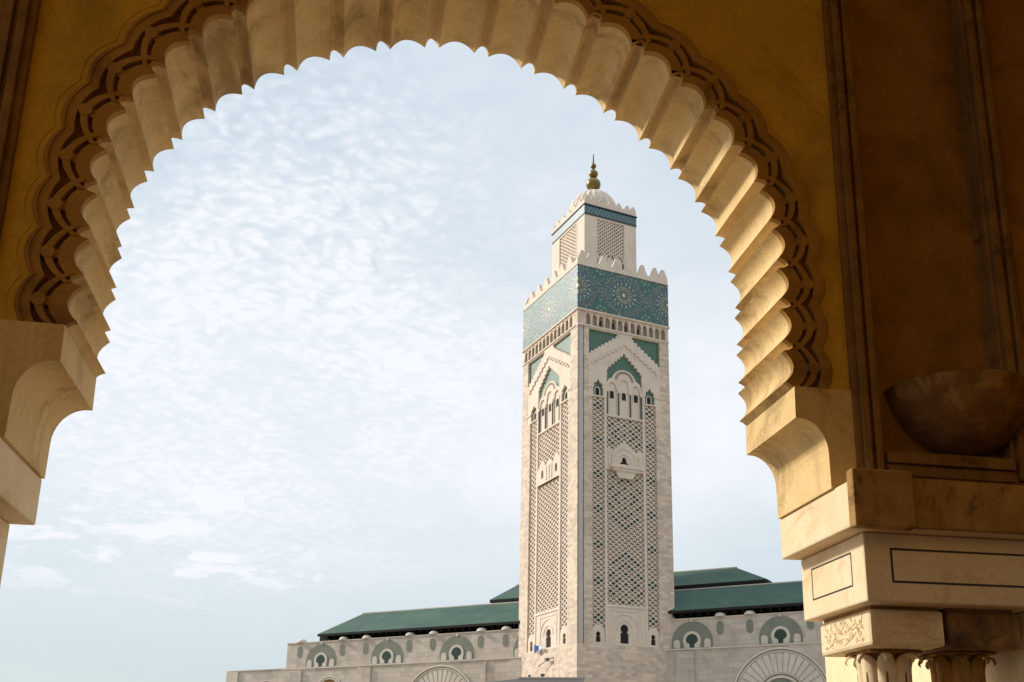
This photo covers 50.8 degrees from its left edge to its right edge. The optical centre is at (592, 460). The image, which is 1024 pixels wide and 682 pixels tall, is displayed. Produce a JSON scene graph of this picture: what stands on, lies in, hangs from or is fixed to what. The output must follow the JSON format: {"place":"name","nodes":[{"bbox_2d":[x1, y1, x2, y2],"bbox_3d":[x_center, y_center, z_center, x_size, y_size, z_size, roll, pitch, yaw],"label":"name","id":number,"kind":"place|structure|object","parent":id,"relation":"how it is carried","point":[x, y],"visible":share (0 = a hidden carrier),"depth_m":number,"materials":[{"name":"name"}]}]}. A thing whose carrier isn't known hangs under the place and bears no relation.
{"place":"outdoors","nodes":[
{"label":"outdoors","id":0,"kind":"place"},
{"bbox_2d":[0,39,801,681],"label":"sky","id":1,"kind":"structure","parent":0,"point":[305,420],"materials":[{"name":"white"}]},
{"bbox_2d":[0,0,1023,681],"bbox_3d":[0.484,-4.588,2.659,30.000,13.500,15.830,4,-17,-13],"label":"arcade","id":2,"kind":"object","parent":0,"point":[852,174],"visible":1,"depth_m":9.52,"materials":[{"name":"stone"}]},
{"bbox_2d":[883,369,1023,456],"bbox_3d":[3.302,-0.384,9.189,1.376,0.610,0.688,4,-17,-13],"label":"stone bowl","id":3,"kind":"object","parent":2,"relation":"on","point":[973,412],"visible":0.88,"depth_m":9.07,"materials":[{"name":"brown stone"}]},
{"bbox_2d":[492,677,584,681],"bbox_3d":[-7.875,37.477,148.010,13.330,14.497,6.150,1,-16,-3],"label":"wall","id":4,"kind":"structure","parent":0,"point":[550,679],"depth_m":147.16,"materials":[{"name":"grey stone"}]},
{"label":"ground","id":5,"kind":"structure","parent":0,"visible":0},
{"bbox_2d":[226,567,825,681],"bbox_3d":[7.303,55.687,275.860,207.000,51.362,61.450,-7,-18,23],"label":"mosque","id":6,"kind":"structure","parent":5,"relation":"on","point":[732,624],"depth_m":259.25,"materials":[{"name":"stone"}]},
{"bbox_2d":[518,154,674,681],"bbox_3d":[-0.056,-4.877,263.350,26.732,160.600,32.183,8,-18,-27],"label":"minaret","id":7,"kind":"object","parent":5,"relation":"on","point":[596,589],"visible":1,"depth_m":251.43,"materials":[{"name":"stone"}]},
{"bbox_2d":[534,645,544,653],"bbox_3d":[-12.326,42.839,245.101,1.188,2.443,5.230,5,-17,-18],"label":"flag","id":8,"kind":"object","parent":7,"relation":"attached to","point":[537,648],"visible":1,"depth_m":245.40,"materials":[{"name":"blue fabric"}]},
{"bbox_2d":[541,407,544,416],"bbox_3d":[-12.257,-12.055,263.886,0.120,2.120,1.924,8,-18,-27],"label":"window","id":9,"kind":"structure","parent":7,"relation":"in","point":[543,409],"depth_m":263.98,"materials":[{"name":"stone"}]},
{"bbox_2d":[547,629,550,647],"bbox_3d":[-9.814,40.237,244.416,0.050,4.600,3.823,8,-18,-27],"label":"window","id":10,"kind":"structure","parent":7,"relation":"in","point":[549,632],"depth_m":244.68,"materials":[{"name":"grey glass"}]},
{"bbox_2d":[548,403,551,411],"bbox_3d":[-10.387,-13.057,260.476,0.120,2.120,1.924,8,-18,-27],"label":"window","id":11,"kind":"structure","parent":7,"relation":"in","point":[550,404],"depth_m":260.62,"materials":[{"name":"stone"}]},
{"bbox_2d":[594,387,599,394],"bbox_3d":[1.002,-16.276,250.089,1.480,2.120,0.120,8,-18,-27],"label":"window","id":12,"kind":"structure","parent":7,"relation":"in","point":[597,390],"depth_m":250.06,"materials":[{"name":"stone"}]},
{"bbox_2d":[596,631,599,641],"bbox_3d":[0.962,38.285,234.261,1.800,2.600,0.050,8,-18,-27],"label":"window","id":13,"kind":"structure","parent":7,"relation":"in","point":[597,633],"depth_m":234.22,"materials":[{"name":"black glass"}]},
{"bbox_2d":[609,390,614,398],"bbox_3d":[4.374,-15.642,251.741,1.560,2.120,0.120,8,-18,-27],"label":"window","id":14,"kind":"structure","parent":7,"relation":"in","point":[611,393],"depth_m":251.83,"materials":[{"name":"stone"}]},
{"bbox_2d":[620,625,627,643],"bbox_3d":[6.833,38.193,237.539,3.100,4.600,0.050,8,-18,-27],"label":"window","id":15,"kind":"structure","parent":7,"relation":"in","point":[623,636],"depth_m":237.44,"materials":[{"name":"black glass"}]},
{"bbox_2d":[621,392,626,400],"bbox_3d":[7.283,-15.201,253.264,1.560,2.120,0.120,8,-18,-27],"label":"window","id":16,"kind":"structure","parent":7,"relation":"in","point":[623,395],"depth_m":253.28,"materials":[{"name":"stone"}]},
{"bbox_2d":[633,394,638,402],"bbox_3d":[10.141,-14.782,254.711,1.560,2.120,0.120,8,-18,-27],"label":"window","id":17,"kind":"structure","parent":7,"relation":"in","point":[635,397],"depth_m":254.74,"materials":[{"name":"stone"}]},
{"bbox_2d":[646,396,651,404],"bbox_3d":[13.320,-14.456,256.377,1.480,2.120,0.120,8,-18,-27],"label":"window","id":18,"kind":"structure","parent":7,"relation":"in","point":[648,399],"depth_m":256.42,"materials":[{"name":"stone"}]},
{"bbox_2d":[651,635,654,644],"bbox_3d":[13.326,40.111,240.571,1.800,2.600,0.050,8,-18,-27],"label":"window","id":19,"kind":"structure","parent":7,"relation":"in","point":[652,641],"depth_m":240.54,"materials":[{"name":"black glass"}]},
{"bbox_2d":[823,612,1023,681],"bbox_3d":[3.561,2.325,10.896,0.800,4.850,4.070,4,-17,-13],"label":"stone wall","id":20,"kind":"structure","parent":5,"relation":"on","point":[1008,666],"depth_m":9.47,"materials":[{"name":"beige stone"}]}
]}

